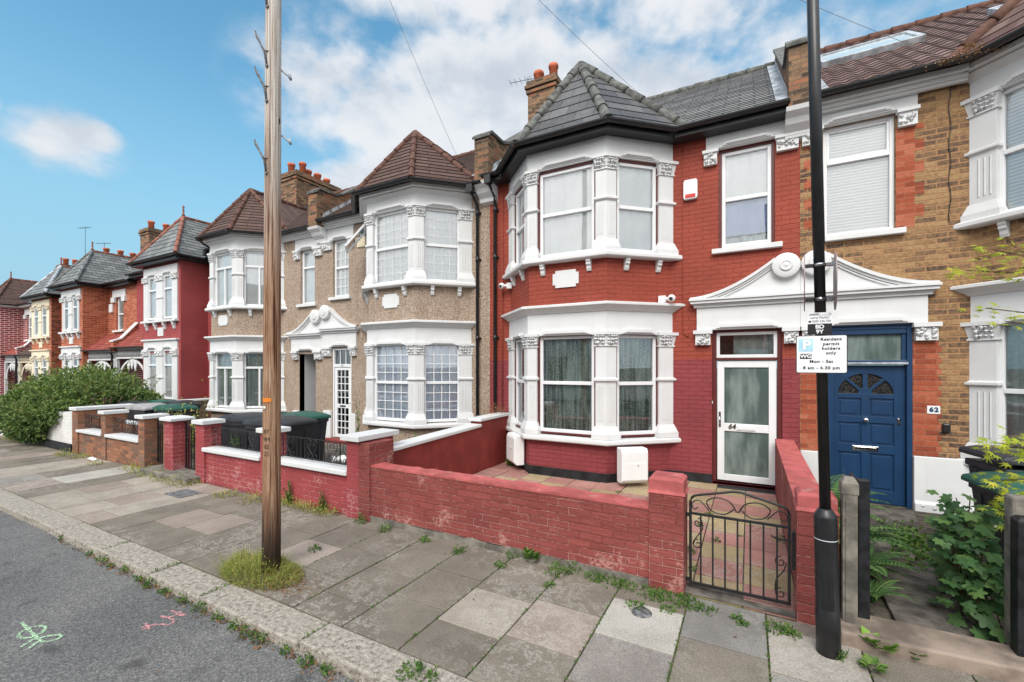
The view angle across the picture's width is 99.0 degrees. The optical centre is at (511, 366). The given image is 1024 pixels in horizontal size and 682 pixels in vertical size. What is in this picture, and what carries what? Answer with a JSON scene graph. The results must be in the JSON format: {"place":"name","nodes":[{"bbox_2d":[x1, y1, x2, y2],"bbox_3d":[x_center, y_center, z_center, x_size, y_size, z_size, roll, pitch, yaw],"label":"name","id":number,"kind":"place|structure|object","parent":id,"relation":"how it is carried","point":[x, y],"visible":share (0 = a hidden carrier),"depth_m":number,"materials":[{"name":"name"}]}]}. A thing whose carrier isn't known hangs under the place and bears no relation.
{"place":"outdoors","nodes":[
{"label":"outdoors","id":0,"kind":"place"},
{"bbox_2d":[0,510,355,681],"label":"road","id":1,"kind":"structure","parent":0,"point":[98,616],"depth_m":3.44,"materials":[{"name":"grey asphalt"}]},
{"bbox_2d":[17,621,62,648],"bbox_3d":[-3.743,2.080,3.410,0.577,0.002,0.213,0,0,28],"label":"spray mark","id":2,"kind":"object","parent":1,"relation":"on","point":[33,634],"visible":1,"depth_m":3.38,"materials":[{"name":"green paint"}]},
{"bbox_2d":[59,539,357,681],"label":"dry kerb debris","id":3,"kind":"object","parent":1,"relation":"on","point":[239,628],"visible":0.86,"depth_m":3.51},
{"bbox_2d":[58,534,439,681],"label":"kerb weeds","id":4,"kind":"object","parent":1,"relation":"on","point":[418,667],"visible":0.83,"depth_m":3.34,"materials":[{"name":"green plant"}]},
{"bbox_2d":[0,0,987,368],"label":"sky","id":5,"kind":"structure","parent":0,"point":[117,116],"materials":[{"name":"blue"}]},
{"bbox_2d":[0,436,1005,681],"bbox_3d":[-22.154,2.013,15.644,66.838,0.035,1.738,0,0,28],"label":"pavement","id":6,"kind":"structure","parent":0,"point":[545,637],"depth_m":3.75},
{"bbox_2d":[69,403,169,468],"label":"garden wall","id":7,"kind":"structure","parent":6,"relation":"on","point":[99,432],"depth_m":9.29,"materials":[{"name":"brick"}]},
{"bbox_2d":[0,435,261,504],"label":"verge weeds","id":8,"kind":"object","parent":6,"relation":"on","point":[171,481],"visible":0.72,"depth_m":7.70,"materials":[{"name":"green plant"}]},
{"bbox_2d":[140,464,200,484],"bbox_3d":[-6.072,1.970,7.983,1.680,0.160,0.540,0,0,28],"label":"stone step","id":9,"kind":"object","parent":6,"relation":"on","point":[191,476],"visible":0.36,"depth_m":7.79,"materials":[{"name":"stone"}]},
{"bbox_2d":[159,415,195,469],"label":"garden pier","id":10,"kind":"structure","parent":6,"relation":"on","point":[173,442],"depth_m":8.03,"materials":[{"name":"red brick"}]},
{"bbox_2d":[157,419,162,462],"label":"garden gate","id":11,"kind":"structure","parent":10,"relation":"attached to","point":[158,435],"depth_m":8.57,"materials":[{"name":"black metal"}]},
{"bbox_2d":[164,489,201,497],"bbox_3d":[-5.161,2.000,6.873,0.480,0.021,0.320,0,0,28],"label":"drain cover","id":12,"kind":"object","parent":6,"relation":"on","point":[183,493],"visible":1,"depth_m":6.84,"materials":[{"name":"grey metal"}]},
{"bbox_2d":[254,0,291,572],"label":"telegraph pole","id":13,"kind":"object","parent":6,"relation":"on","point":[271,472],"visible":1,"depth_m":4.22,"materials":[{"name":"brown wood"}]},
{"bbox_2d":[206,537,346,607],"bbox_3d":[-2.342,1.857,4.157,1.548,0.348,0.771,0,0,28],"label":"grass clump","id":14,"kind":"object","parent":6,"relation":"on","point":[243,561],"visible":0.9,"depth_m":4.14,"materials":[{"name":"green plant"}]},
{"bbox_2d":[191,418,398,518],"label":"garden wall","id":15,"kind":"structure","parent":6,"relation":"on","point":[217,462],"depth_m":6.46,"materials":[{"name":"red brick"}]},
{"bbox_2d":[184,419,194,469],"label":"garden gate","id":16,"kind":"structure","parent":15,"relation":"attached to","point":[186,439],"depth_m":8.05,"materials":[{"name":"black metal"}]},
{"bbox_2d":[260,494,339,516],"bbox_3d":[-3.041,1.924,6.194,1.674,0.198,0.347,0,0,28],"label":"dry weed patch","id":17,"kind":"object","parent":6,"relation":"on","point":[283,501],"visible":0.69,"depth_m":6.09,"materials":[{"name":"green plant"}]},
{"bbox_2d":[522,546,540,560],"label":"weed","id":18,"kind":"object","parent":6,"relation":"on","point":[529,553],"visible":1,"depth_m":4.49,"materials":[{"name":"green plant"}]},
{"bbox_2d":[284,477,977,681],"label":"wall foot weeds","id":19,"kind":"object","parent":6,"relation":"on","point":[786,629],"depth_m":3.79,"materials":[{"name":"green plant"}]},
{"bbox_2d":[631,607,651,617],"bbox_3d":[1.052,2.001,3.549,0.164,0.019,0.164,0,0,28],"label":"stopcock cover","id":20,"kind":"object","parent":6,"relation":"on","point":[644,613],"visible":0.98,"depth_m":3.54,"materials":[{"name":"grey metal"}]},
{"bbox_2d":[807,0,841,659],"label":"lamp post","id":21,"kind":"object","parent":6,"relation":"on","point":[827,597],"visible":0.97,"depth_m":3.04,"materials":[{"name":"black metal"}]},
{"bbox_2d":[804,255,813,311],"bbox_3d":[2.134,-0.590,3.080,0.132,0.400,0.400,0,0,34],"label":"round sign","id":22,"kind":"object","parent":21,"relation":"attached to","point":[808,299],"visible":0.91,"depth_m":3.08,"materials":[{"name":"grey metal"}]},
{"bbox_2d":[808,312,831,334],"bbox_3d":[2.138,-0.297,3.040,0.140,0.154,0.004,0,0,28],"label":"number sign","id":23,"kind":"object","parent":21,"relation":"attached to","point":[816,324],"visible":1,"depth_m":3.04,"materials":[{"name":"white metal"}]},
{"bbox_2d":[796,335,847,372],"bbox_3d":[2.151,-0.083,3.054,0.292,0.262,0.112,0,0,28],"label":"parking sign","id":24,"kind":"object","parent":21,"relation":"attached to","point":[821,353],"visible":1,"depth_m":3.00,"materials":[{"name":"white metal"}]},
{"bbox_2d":[813,252,837,309],"bbox_3d":[2.186,-0.590,3.064,0.132,0.400,0.400,0,0,34],"label":"round sign","id":25,"kind":"object","parent":21,"relation":"attached to","point":[835,277],"visible":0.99,"depth_m":3.03,"materials":[{"name":"silver metal"}]},
{"bbox_2d":[839,475,858,624],"bbox_3d":[2.530,1.440,3.287,0.104,1.220,0.121,0,0,28],"label":"gate post","id":26,"kind":"object","parent":6,"relation":"on","point":[849,489],"visible":0.88,"depth_m":3.24,"materials":[{"name":"concrete"}]},
{"bbox_2d":[841,472,869,619],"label":"timber gate","id":27,"kind":"structure","parent":26,"relation":"attached to","point":[864,551],"depth_m":3.30,"materials":[{"name":"black wood"}]},
{"bbox_2d":[859,625,898,652],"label":"weed","id":28,"kind":"object","parent":6,"relation":"on","point":[865,630],"visible":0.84,"depth_m":3.03,"materials":[{"name":"green plant"}]},
{"bbox_2d":[856,652,927,673],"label":"weed","id":29,"kind":"object","parent":6,"relation":"on","point":[869,659],"visible":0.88,"depth_m":2.91,"materials":[{"name":"green plant"}]},
{"bbox_2d":[841,615,1023,681],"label":"stone threshold","id":30,"kind":"object","parent":6,"relation":"on","point":[973,655],"visible":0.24,"depth_m":2.98,"materials":[{"name":"beige stone"}]},
{"bbox_2d":[1004,493,1023,656],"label":"fence post","id":31,"kind":"object","parent":30,"relation":"on","point":[1014,570],"visible":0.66,"depth_m":2.92,"materials":[{"name":"concrete"}]},
{"bbox_2d":[190,441,905,617],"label":"garden ground","id":32,"kind":"structure","parent":0,"point":[718,595],"depth_m":3.85,"materials":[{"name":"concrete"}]},
{"bbox_2d":[17,410,71,452],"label":"garden wall","id":33,"kind":"structure","parent":32,"relation":"on","point":[59,436],"depth_m":10.41,"materials":[{"name":"white paint"}]},
{"bbox_2d":[0,227,90,402],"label":"terraced house","id":34,"kind":"structure","parent":32,"relation":"on","point":[15,324],"depth_m":22.64,"materials":[{"name":"red brick"}]},
{"bbox_2d":[13,243,136,386],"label":"terraced house","id":35,"kind":"structure","parent":32,"relation":"on","point":[43,351],"depth_m":19.49,"materials":[{"name":"beige brick"}]},
{"bbox_2d":[34,308,37,336],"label":"window","id":36,"kind":"structure","parent":35,"relation":"in","point":[35,311],"depth_m":19.95,"materials":[{"name":"grey glass"}]},
{"bbox_2d":[42,306,45,335],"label":"window","id":37,"kind":"structure","parent":35,"relation":"in","point":[43,309],"depth_m":19.49,"materials":[{"name":"white plastic"}]},
{"bbox_2d":[0,357,166,443],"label":"garden bush","id":38,"kind":"object","parent":32,"relation":"on","point":[30,409],"visible":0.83,"depth_m":11.47,"materials":[{"name":"green plant"}]},
{"bbox_2d":[46,220,207,393],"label":"terraced house","id":39,"kind":"structure","parent":32,"relation":"on","point":[92,284],"depth_m":17.84,"materials":[{"name":"orange brick"}]},
{"bbox_2d":[64,298,67,330],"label":"window","id":40,"kind":"structure","parent":39,"relation":"in","point":[65,301],"depth_m":18.30,"materials":[{"name":"white glass"}]},
{"bbox_2d":[73,297,76,330],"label":"window","id":41,"kind":"structure","parent":39,"relation":"in","point":[74,306],"depth_m":17.89,"materials":[{"name":"white plastic"}]},
{"bbox_2d":[118,297,122,329],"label":"window","id":42,"kind":"structure","parent":39,"relation":"in","point":[120,303],"depth_m":17.88,"materials":[{"name":"white glass"}]},
{"bbox_2d":[126,420,137,434],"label":"garden wall","id":43,"kind":"structure","parent":32,"relation":"on","point":[131,427],"depth_m":9.93,"materials":[{"name":"brick"}]},
{"bbox_2d":[125,403,163,420],"bbox_3d":[-8.991,1.450,10.836,0.873,1.068,0.644,0,0,23],"label":"wheelie bin","id":44,"kind":"object","parent":32,"relation":"on","point":[140,408],"visible":0.31,"depth_m":10.57,"materials":[{"name":"grey plastic"}]},
{"bbox_2d":[107,205,210,399],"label":"terraced house","id":45,"kind":"structure","parent":32,"relation":"on","point":[168,342],"depth_m":14.36,"materials":[{"name":"red paint"}]},
{"bbox_2d":[149,350,155,392],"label":"window","id":46,"kind":"structure","parent":45,"relation":"in","point":[152,359],"depth_m":14.83,"materials":[{"name":"grey glass"}]},
{"bbox_2d":[149,277,155,319],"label":"window","id":47,"kind":"structure","parent":45,"relation":"in","point":[152,284],"depth_m":14.81,"materials":[{"name":"glass"}]},
{"bbox_2d":[164,349,171,398],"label":"window","id":48,"kind":"structure","parent":45,"relation":"in","point":[167,357],"depth_m":14.33,"materials":[{"name":"white plastic"}]},
{"bbox_2d":[164,274,171,318],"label":"window","id":49,"kind":"structure","parent":45,"relation":"in","point":[167,280],"depth_m":14.33,"materials":[{"name":"white plastic"}]},
{"bbox_2d":[153,403,198,438],"bbox_3d":[-8.191,1.450,10.632,0.873,1.068,0.644,0,0,28],"label":"wheelie bin","id":50,"kind":"object","parent":32,"relation":"on","point":[177,406],"visible":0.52,"depth_m":10.45,"materials":[{"name":"green plastic"}]},
{"bbox_2d":[163,400,201,433],"bbox_3d":[-8.893,1.450,11.751,0.873,1.068,0.644,0,0,28],"label":"wheelie bin","id":51,"kind":"object","parent":32,"relation":"on","point":[197,403],"visible":0.2,"depth_m":11.68,"materials":[{"name":"grey plastic"}]},
{"bbox_2d":[149,379,218,457],"bbox_3d":[-7.068,1.135,9.454,1.919,1.733,1.696,0,0,-4],"label":"garden shrub","id":52,"kind":"object","parent":32,"relation":"on","point":[190,422],"visible":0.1,"depth_m":9.51,"materials":[{"name":"green plant"}]},
{"bbox_2d":[181,398,210,418],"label":"garden wall","id":53,"kind":"structure","parent":32,"relation":"on","point":[202,408],"depth_m":13.48,"materials":[{"name":"brick"}]},
{"bbox_2d":[217,412,261,448],"bbox_3d":[-5.194,1.454,8.609,0.968,1.058,0.755,0,0,21],"label":"wheelie bin","id":54,"kind":"object","parent":32,"relation":"on","point":[235,421],"visible":0.14,"depth_m":8.30,"materials":[{"name":"grey plastic"}]},
{"bbox_2d":[195,162,357,417],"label":"terraced house","id":55,"kind":"structure","parent":32,"relation":"on","point":[231,237],"depth_m":12.53,"materials":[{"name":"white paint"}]},
{"bbox_2d":[216,353,231,407],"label":"window","id":56,"kind":"structure","parent":55,"relation":"in","point":[223,360],"depth_m":12.87,"materials":[{"name":"grey glass"}]},
{"bbox_2d":[216,252,231,306],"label":"window","id":57,"kind":"structure","parent":55,"relation":"in","point":[224,260],"depth_m":12.84,"materials":[{"name":"glass"}]},
{"bbox_2d":[244,353,262,408],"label":"window","id":58,"kind":"structure","parent":55,"relation":"in","point":[253,362],"depth_m":12.58,"materials":[{"name":"grey glass"}]},
{"bbox_2d":[244,251,263,305],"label":"window","id":59,"kind":"structure","parent":55,"relation":"in","point":[253,260],"depth_m":12.58,"materials":[{"name":"glass"}]},
{"bbox_2d":[303,250,314,303],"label":"window","id":60,"kind":"structure","parent":55,"relation":"in","point":[308,258],"depth_m":12.33,"materials":[{"name":"white plastic"}]},
{"bbox_2d":[242,415,317,457],"bbox_3d":[-4.230,1.450,7.974,1.015,1.068,0.799,0,0,21],"label":"wheelie bin","id":61,"kind":"object","parent":32,"relation":"on","point":[301,426],"visible":0.43,"depth_m":7.79,"materials":[{"name":"grey plastic"}]},
{"bbox_2d":[281,411,330,459],"bbox_3d":[-4.308,1.459,8.984,0.873,1.049,0.732,0,0,28],"label":"wheelie bin","id":62,"kind":"object","parent":32,"relation":"on","point":[319,428],"visible":0.33,"depth_m":8.91,"materials":[{"name":"grey plastic"}]},
{"bbox_2d":[315,130,489,443],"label":"terraced house","id":63,"kind":"structure","parent":32,"relation":"on","point":[404,315],"depth_m":9.56,"materials":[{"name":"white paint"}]},
{"bbox_2d":[335,239,348,296],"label":"window","id":64,"kind":"structure","parent":63,"relation":"in","point":[341,257],"depth_m":11.70,"materials":[{"name":"glass"}]},
{"bbox_2d":[335,350,350,436],"bbox_3d":[-4.403,0.711,11.685,0.630,2.378,0.340,0,0,28],"label":"front door","id":65,"kind":"structure","parent":63,"relation":"in","point":[342,374],"depth_m":11.59,"materials":[{"name":"white plastic"}]},
{"bbox_2d":[375,345,407,421],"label":"window","id":66,"kind":"structure","parent":63,"relation":"in","point":[391,361],"depth_m":9.72,"materials":[{"name":"grey glass"}]},
{"bbox_2d":[375,209,407,283],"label":"window","id":67,"kind":"structure","parent":63,"relation":"in","point":[391,228],"depth_m":9.72,"materials":[{"name":"glass"}]},
{"bbox_2d":[424,345,458,422],"bbox_3d":[-1.544,0.354,9.555,0.828,1.752,0.216,0,0,-16],"label":"window","id":68,"kind":"structure","parent":63,"relation":"in","point":[441,362],"depth_m":9.52,"materials":[{"name":"grey glass"}]},
{"bbox_2d":[424,208,458,281],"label":"window","id":69,"kind":"structure","parent":63,"relation":"in","point":[441,226],"depth_m":9.52,"materials":[{"name":"glass"}]},
{"bbox_2d":[393,412,508,473],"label":"garden wall","id":70,"kind":"structure","parent":32,"relation":"on","point":[477,444],"depth_m":7.64,"materials":[{"name":"red paint"}]},
{"bbox_2d":[359,438,688,594],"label":"garden wall","id":71,"kind":"structure","parent":32,"relation":"on","point":[640,541],"depth_m":4.50,"materials":[{"name":"red brick"}]},
{"bbox_2d":[685,490,795,605],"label":"garden gate","id":72,"kind":"structure","parent":71,"relation":"attached to","point":[791,540],"depth_m":3.69,"materials":[{"name":"black metal"}]},
{"bbox_2d":[472,61,800,494],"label":"terraced house","id":73,"kind":"structure","parent":32,"relation":"on","point":[604,234],"depth_m":7.47,"materials":[{"name":"red brick"}]},
{"bbox_2d":[507,432,523,465],"bbox_3d":[0.054,1.560,8.317,0.216,0.560,0.450,0,0,-20],"label":"meter box","id":74,"kind":"object","parent":73,"relation":"attached to","point":[515,448],"visible":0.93,"depth_m":8.12,"materials":[{"name":"white plastic"}]},
{"bbox_2d":[507,445,513,461],"bbox_3d":[-0.044,1.645,8.281,0.016,0.270,0.410,0,0,-20],"label":"door","id":75,"kind":"structure","parent":74,"relation":"in","point":[510,450],"depth_m":8.25,"materials":[{"name":"white plastic"}]},
{"bbox_2d":[515,338,523,426],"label":"window","id":76,"kind":"structure","parent":73,"relation":"in","point":[519,350],"depth_m":8.84,"materials":[{"name":"white plastic"}]},
{"bbox_2d":[515,185,523,265],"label":"window","id":77,"kind":"structure","parent":73,"relation":"in","point":[519,199],"depth_m":8.83,"materials":[{"name":"white plastic"}]},
{"bbox_2d":[538,160,594,257],"bbox_3d":[1.002,-2.707,7.764,1.100,1.587,0.230,0,0,28],"label":"window","id":78,"kind":"structure","parent":73,"relation":"in","point":[566,204],"depth_m":7.74,"materials":[{"name":"glass"}]},
{"bbox_2d":[538,334,595,436],"bbox_3d":[1.002,0.313,7.764,1.100,1.777,0.230,0,0,28],"label":"window","id":79,"kind":"structure","parent":73,"relation":"in","point":[566,363],"depth_m":7.78,"materials":[{"name":"grey glass"}]},
{"bbox_2d":[617,446,647,483],"bbox_3d":[1.952,1.600,7.079,0.450,0.560,0.216,0,0,-10],"label":"meter box","id":80,"kind":"object","parent":73,"relation":"attached to","point":[632,464],"visible":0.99,"depth_m":6.99,"materials":[{"name":"white plastic"}]},
{"bbox_2d":[623,463,646,480],"bbox_3d":[1.973,1.685,6.984,0.410,0.270,0.016,0,0,-10],"label":"door","id":81,"kind":"structure","parent":80,"relation":"in","point":[634,471],"depth_m":6.98,"materials":[{"name":"white plastic"}]},
{"bbox_2d":[616,334,657,436],"bbox_3d":[2.109,0.313,7.569,0.755,1.777,0.721,0,0,28],"label":"window","id":82,"kind":"structure","parent":73,"relation":"in","point":[636,354],"depth_m":7.57,"materials":[{"name":"grey glass"}]},
{"bbox_2d":[616,159,657,252],"bbox_3d":[2.109,-2.707,7.569,0.755,1.587,0.721,0,0,28],"label":"window","id":83,"kind":"structure","parent":73,"relation":"in","point":[636,181],"depth_m":7.55,"materials":[{"name":"glass"}]},
{"bbox_2d":[658,294,675,302],"bbox_3d":[2.640,-1.150,7.469,0.140,0.130,0.313,0,0,-36],"label":"security camera","id":84,"kind":"object","parent":73,"relation":"on","point":[669,298],"visible":0.98,"depth_m":7.45,"materials":[{"name":"white plastic"}]},
{"bbox_2d":[683,178,697,200],"bbox_3d":[3.025,-2.995,7.415,0.220,0.330,0.078,0,0,28],"label":"alarm box","id":85,"kind":"object","parent":73,"relation":"attached to","point":[690,189],"visible":1,"depth_m":7.39,"materials":[{"name":"white plastic"}]},
{"bbox_2d":[717,361,775,485],"bbox_3d":[3.796,0.900,7.096,0.846,1.970,0.126,0,0,28],"label":"front door","id":86,"kind":"structure","parent":73,"relation":"in","point":[746,390],"depth_m":7.11,"materials":[{"name":"white plastic"}]},
{"bbox_2d":[719,139,774,247],"bbox_3d":[3.847,-2.755,7.191,0.800,1.650,0.230,0,0,28],"label":"window","id":87,"kind":"structure","parent":73,"relation":"in","point":[747,172],"depth_m":7.16,"materials":[{"name":"glass"}]},
{"bbox_2d":[775,439,839,625],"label":"garden wall","id":88,"kind":"structure","parent":32,"relation":"on","point":[797,489],"depth_m":3.44,"materials":[{"name":"red brick"}]},
{"bbox_2d":[767,0,1023,513],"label":"terraced house","id":89,"kind":"structure","parent":32,"relation":"on","point":[923,172],"depth_m":6.06,"materials":[{"name":"brown brick"}]},
{"bbox_2d":[823,115,893,235],"bbox_3d":[5.117,-2.755,6.511,0.880,1.710,0.216,0,0,28],"label":"window","id":90,"kind":"structure","parent":89,"relation":"in","point":[858,158],"depth_m":6.46,"materials":[{"name":"white plastic"}]},
{"bbox_2d":[833,365,904,505],"bbox_3d":[5.162,0.978,6.342,0.830,1.985,0.130,0,0,28],"label":"front door","id":91,"kind":"structure","parent":89,"relation":"in","point":[869,400],"depth_m":6.33,"materials":[{"name":"blue paint"}]},
{"bbox_2d":[820,30,926,67],"bbox_3d":[6.372,-5.707,7.884,1.400,0.754,0.961,0,0,28],"label":"roof window","id":92,"kind":"structure","parent":89,"relation":"in","point":[876,46],"depth_m":7.70,"materials":[{"name":"white glass"}]},
{"bbox_2d":[860,40,1014,79],"bbox_3d":[5.477,-3.970,5.708,1.494,0.209,0.227,0,0,31],"label":"gutter weed","id":93,"kind":"object","parent":89,"relation":"on","point":[969,48],"visible":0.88,"depth_m":5.51,"materials":[{"name":"green plant"}]},
{"bbox_2d":[1000,322,1023,446],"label":"window","id":94,"kind":"structure","parent":89,"relation":"in","point":[1012,342],"depth_m":5.54,"materials":[{"name":"white plastic"}]},
{"bbox_2d":[1000,82,1023,211],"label":"window","id":95,"kind":"structure","parent":89,"relation":"in","point":[1012,102],"depth_m":5.51,"materials":[{"name":"white plastic"}]},
{"bbox_2d":[839,504,1003,643],"bbox_3d":[5.776,1.984,3.696,5.360,0.001,4.000,0,0,28],"label":"planting bed","id":96,"kind":"object","parent":32,"relation":"on","point":[878,608],"depth_m":3.75,"materials":[{"name":"soil"}]},
{"bbox_2d":[830,474,894,525],"bbox_3d":[4.133,1.708,5.441,0.933,0.549,1.404,0,0,28],"label":"fern","id":97,"kind":"object","parent":96,"relation":"on","point":[835,489],"visible":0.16,"depth_m":5.47,"materials":[{"name":"green plant"}]},
{"bbox_2d":[839,571,916,602],"bbox_3d":[3.041,1.892,3.680,0.470,0.181,0.488,0,0,8],"label":"fern","id":98,"kind":"object","parent":96,"relation":"on","point":[875,594],"visible":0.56,"depth_m":3.65,"materials":[{"name":"green plant"}]},
{"bbox_2d":[839,512,925,557],"bbox_3d":[3.677,1.749,4.521,0.786,0.466,1.257,0,0,28],"label":"fern","id":99,"kind":"object","parent":96,"relation":"on","point":[878,535],"visible":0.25,"depth_m":4.27,"materials":[{"name":"green plant"}]},
{"bbox_2d":[870,543,926,583],"bbox_3d":[3.316,1.830,3.973,0.596,0.304,0.972,0,0,28],"label":"fern","id":100,"kind":"object","parent":96,"relation":"on","point":[880,560],"visible":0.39,"depth_m":3.88,"materials":[{"name":"green plant"}]},
{"bbox_2d":[877,519,959,568],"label":"bed weeds","id":101,"kind":"object","parent":96,"relation":"on","point":[924,546],"visible":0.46,"depth_m":4.68,"materials":[{"name":"green plant"}]},
{"bbox_2d":[921,490,1005,643],"bbox_3d":[3.656,1.514,3.445,0.701,0.989,1.232,0,0,28],"label":"leafy plant","id":102,"kind":"object","parent":96,"relation":"on","point":[963,533],"visible":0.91,"depth_m":3.30,"materials":[{"name":"green plant"}]},
{"bbox_2d":[945,237,1023,531],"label":"maple tree","id":103,"kind":"object","parent":96,"relation":"on","point":[1003,447],"visible":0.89,"depth_m":3.13,"materials":[{"name":"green plant"}]},
{"bbox_2d":[958,445,1023,510],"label":"wheelie bin","id":104,"kind":"object","parent":96,"relation":"on","point":[979,464],"visible":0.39,"depth_m":4.48,"materials":[{"name":"grey plastic"}]},
{"bbox_2d":[961,471,1023,574],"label":"wheelie bin","id":105,"kind":"object","parent":96,"relation":"on","point":[982,495],"visible":0.36,"depth_m":4.04,"materials":[{"name":"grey plastic"}]},
{"bbox_2d":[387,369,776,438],"bbox_3d":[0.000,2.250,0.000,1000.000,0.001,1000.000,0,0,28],"label":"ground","id":106,"kind":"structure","parent":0,"point":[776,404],"depth_m":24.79,"materials":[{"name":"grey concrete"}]},
{"bbox_2d":[0,488,473,681],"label":"kerb","id":107,"kind":"structure","parent":106,"relation":"on","point":[352,655],"depth_m":3.66,"materials":[{"name":"concrete"}]},
{"bbox_2d":[473,462,796,621],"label":"garden paving","id":108,"kind":"structure","parent":0,"point":[504,470],"depth_m":5.11,"materials":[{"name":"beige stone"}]},
{"bbox_2d":[870,507,973,636],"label":"path","id":109,"kind":"structure","parent":0,"point":[922,611],"depth_m":3.79,"materials":[{"name":"concrete"}]},
{"bbox_2d":[931,549,960,610],"bbox_3d":[4.002,1.935,4.061,0.100,0.079,1.481,0,0,40],"label":"path edging","id":110,"kind":"object","parent":109,"relation":"on","point":[956,607],"visible":0.25,"depth_m":3.53,"materials":[{"name":"concrete"}]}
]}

